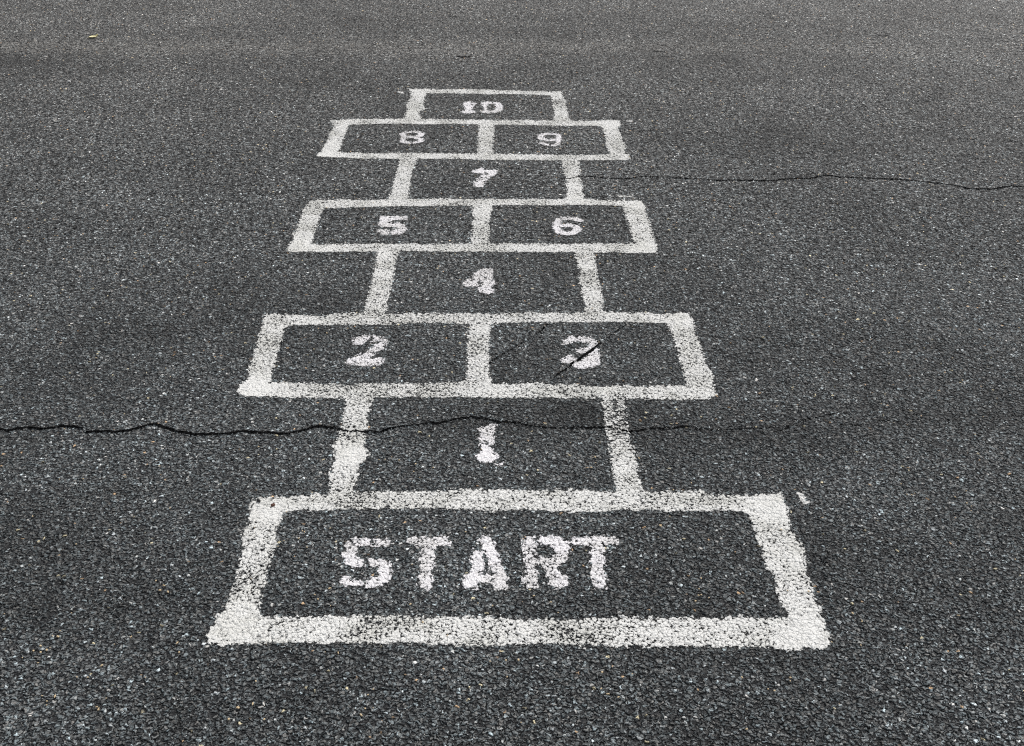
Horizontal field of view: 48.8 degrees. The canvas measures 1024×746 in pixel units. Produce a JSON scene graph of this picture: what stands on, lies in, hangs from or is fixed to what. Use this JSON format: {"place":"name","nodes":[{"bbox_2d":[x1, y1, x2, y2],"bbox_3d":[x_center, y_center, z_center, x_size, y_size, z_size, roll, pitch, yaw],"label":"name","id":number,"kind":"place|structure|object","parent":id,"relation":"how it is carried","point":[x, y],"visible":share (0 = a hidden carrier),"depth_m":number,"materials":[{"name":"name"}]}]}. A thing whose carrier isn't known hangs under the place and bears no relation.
{"place":"outdoors","nodes":[
{"label":"outdoors","id":0,"kind":"place"},
{"bbox_2d":[0,0,1023,745],"bbox_3d":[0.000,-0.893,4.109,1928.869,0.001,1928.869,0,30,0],"label":"ground","id":1,"kind":"structure","parent":0,"point":[144,134],"depth_m":2.62,"materials":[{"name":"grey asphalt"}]},
{"bbox_2d":[345,334,387,366],"bbox_3d":[-0.340,-0.052,2.663,0.111,0.001,0.171,0,30,0],"label":"painted number","id":2,"kind":"object","parent":1,"relation":"on","point":[364,356],"visible":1,"depth_m":2.65,"materials":[{"name":"white paint"}]},
{"bbox_2d":[378,216,407,234],"bbox_3d":[-0.350,-0.432,3.316,0.108,0.001,0.159,0,30,0],"label":"painted number","id":3,"kind":"object","parent":1,"relation":"on","point":[386,219],"visible":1,"depth_m":3.31,"materials":[{"name":"white paint"}]},
{"bbox_2d":[399,130,424,143],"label":"painted number","id":4,"kind":"object","parent":1,"relation":"on","point":[418,136],"visible":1,"depth_m":4.00,"materials":[{"name":"white paint"}]},
{"bbox_2d":[0,389,903,435],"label":"crack","id":5,"kind":"object","parent":1,"relation":"on","point":[210,433],"visible":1,"depth_m":2.37,"materials":[{"name":"black asphalt"}]},
{"bbox_2d":[288,198,657,253],"bbox_3d":[-0.112,-0.434,3.320,1.065,0.001,0.432,0,30,0],"label":"hopscotch box","id":6,"kind":"object","parent":1,"relation":"on","point":[649,246],"visible":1,"depth_m":3.27,"materials":[{"name":"white paint"}]},
{"bbox_2d":[317,118,630,160],"bbox_3d":[-0.136,-0.829,3.996,1.095,0.001,0.474,0,30,0],"label":"hopscotch box","id":7,"kind":"object","parent":1,"relation":"on","point":[332,143],"visible":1,"depth_m":3.96,"materials":[{"name":"white paint"}]},
{"bbox_2d":[236,311,717,399],"bbox_3d":[-0.079,-0.046,2.654,1.095,0.001,0.444,0,30,0],"label":"hopscotch box","id":8,"kind":"object","parent":1,"relation":"on","point":[259,380],"visible":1,"depth_m":2.58,"materials":[{"name":"white paint"}]},
{"bbox_2d":[462,268,496,293],"bbox_3d":[-0.086,-0.244,2.993,0.108,0.001,0.180,0,30,0],"label":"painted number","id":9,"kind":"object","parent":1,"relation":"on","point":[486,285],"visible":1,"depth_m":2.99,"materials":[{"name":"white paint"}]},
{"bbox_2d":[340,534,619,591],"bbox_3d":[-0.055,0.336,1.998,0.513,0.001,0.174,0,30,0],"label":"painted word","id":10,"kind":"object","parent":1,"relation":"on","point":[473,579],"visible":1,"depth_m":2.00,"materials":[{"name":"white paint"}]},
{"bbox_2d":[460,101,502,113],"bbox_3d":[-0.114,-1.012,4.311,0.180,0.001,0.177,0,30,0],"label":"painted number","id":11,"kind":"object","parent":1,"relation":"on","point":[468,108],"visible":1,"depth_m":4.31,"materials":[{"name":"white paint"}]},
{"bbox_2d":[472,167,497,186],"bbox_3d":[-0.091,-0.631,3.657,0.105,0.001,0.198,0,30,0],"label":"painted number","id":12,"kind":"object","parent":1,"relation":"on","point":[491,173],"visible":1,"depth_m":3.67,"materials":[{"name":"white paint"}]},
{"bbox_2d":[364,249,606,315],"bbox_3d":[-0.071,-0.243,2.991,0.630,0.001,0.408,0,30,0],"label":"hopscotch box","id":13,"kind":"object","parent":1,"relation":"on","point":[592,294],"visible":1,"depth_m":2.98,"materials":[{"name":"white paint"}]},
{"bbox_2d":[403,89,569,120],"bbox_3d":[-0.097,-1.035,4.352,0.645,0.001,0.432,0,30,0],"label":"hopscotch box","id":14,"kind":"object","parent":1,"relation":"on","point":[421,94],"visible":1,"depth_m":4.43,"materials":[{"name":"white paint"}]},
{"bbox_2d":[328,394,644,495],"bbox_3d":[-0.057,0.143,2.328,0.642,0.001,0.369,0,30,0],"label":"hopscotch box","id":15,"kind":"object","parent":1,"relation":"on","point":[348,454],"visible":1,"depth_m":2.29,"materials":[{"name":"white paint"}]},
{"bbox_2d":[388,156,584,200],"bbox_3d":[-0.079,-0.631,3.657,0.627,0.001,0.408,0,30,0],"label":"hopscotch box","id":16,"kind":"object","parent":1,"relation":"on","point":[405,174],"visible":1,"depth_m":3.63,"materials":[{"name":"white paint"}]},
{"bbox_2d":[475,423,503,465],"bbox_3d":[-0.048,0.148,2.319,0.078,0.001,0.168,0,30,0],"label":"painted number","id":17,"kind":"object","parent":1,"relation":"on","point":[485,455],"visible":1,"depth_m":2.31,"materials":[{"name":"white paint"}]},
{"bbox_2d":[486,324,548,363],"bbox_3d":[0.023,-0.072,2.696,0.025,0.001,0.280,21,36,32],"label":"crack","id":18,"kind":"object","parent":1,"relation":"on","point":[516,345],"visible":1,"depth_m":2.67,"materials":[{"name":"black asphalt"}]},
{"bbox_2d":[205,488,831,650],"bbox_3d":[0.014,0.336,1.998,1.041,0.001,0.456,0,30,0],"label":"start box","id":19,"kind":"object","parent":1,"relation":"on","point":[803,630],"visible":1,"depth_m":1.88,"materials":[{"name":"white paint"}]},
{"bbox_2d":[536,133,561,146],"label":"painted number","id":20,"kind":"object","parent":1,"relation":"on","point":[558,138],"visible":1,"depth_m":3.99,"materials":[{"name":"white paint"}]},
{"bbox_2d":[552,216,582,234],"bbox_3d":[0.164,-0.431,3.313,0.111,0.001,0.159,0,30,0],"label":"painted number","id":21,"kind":"object","parent":1,"relation":"on","point":[557,224],"visible":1,"depth_m":3.31,"materials":[{"name":"white paint"}]},
{"bbox_2d":[560,335,600,368],"bbox_3d":[0.161,-0.049,2.657,0.117,0.001,0.177,0,30,0],"label":"painted number","id":22,"kind":"object","parent":1,"relation":"on","point":[593,358],"visible":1,"depth_m":2.64,"materials":[{"name":"white paint"}]},
{"bbox_2d":[555,324,626,376],"bbox_3d":[0.189,-0.056,2.668,0.025,0.001,0.350,20,36,30],"label":"crack","id":23,"kind":"object","parent":1,"relation":"on","point":[583,355],"visible":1,"depth_m":2.64,"materials":[{"name":"black asphalt"}]},
{"bbox_2d":[450,16,886,56],"bbox_3d":[0.722,-1.577,5.279,2.089,0.001,0.798,0,30,0],"label":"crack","id":24,"kind":"object","parent":1,"relation":"on","point":[653,51],"visible":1,"depth_m":5.03,"materials":[{"name":"black asphalt"}]},
{"bbox_2d":[499,174,1023,188],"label":"crack","id":25,"kind":"object","parent":1,"relation":"on","point":[802,178],"visible":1,"depth_m":3.65,"materials":[{"name":"black asphalt"}]},
{"bbox_2d":[796,491,809,503],"bbox_3d":[0.555,0.238,2.165,0.036,0.001,0.069,0,30,0],"label":"paint splash","id":26,"kind":"object","parent":1,"relation":"on","point":[802,496],"visible":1,"depth_m":2.16,"materials":[{"name":"white paint"}]}
]}

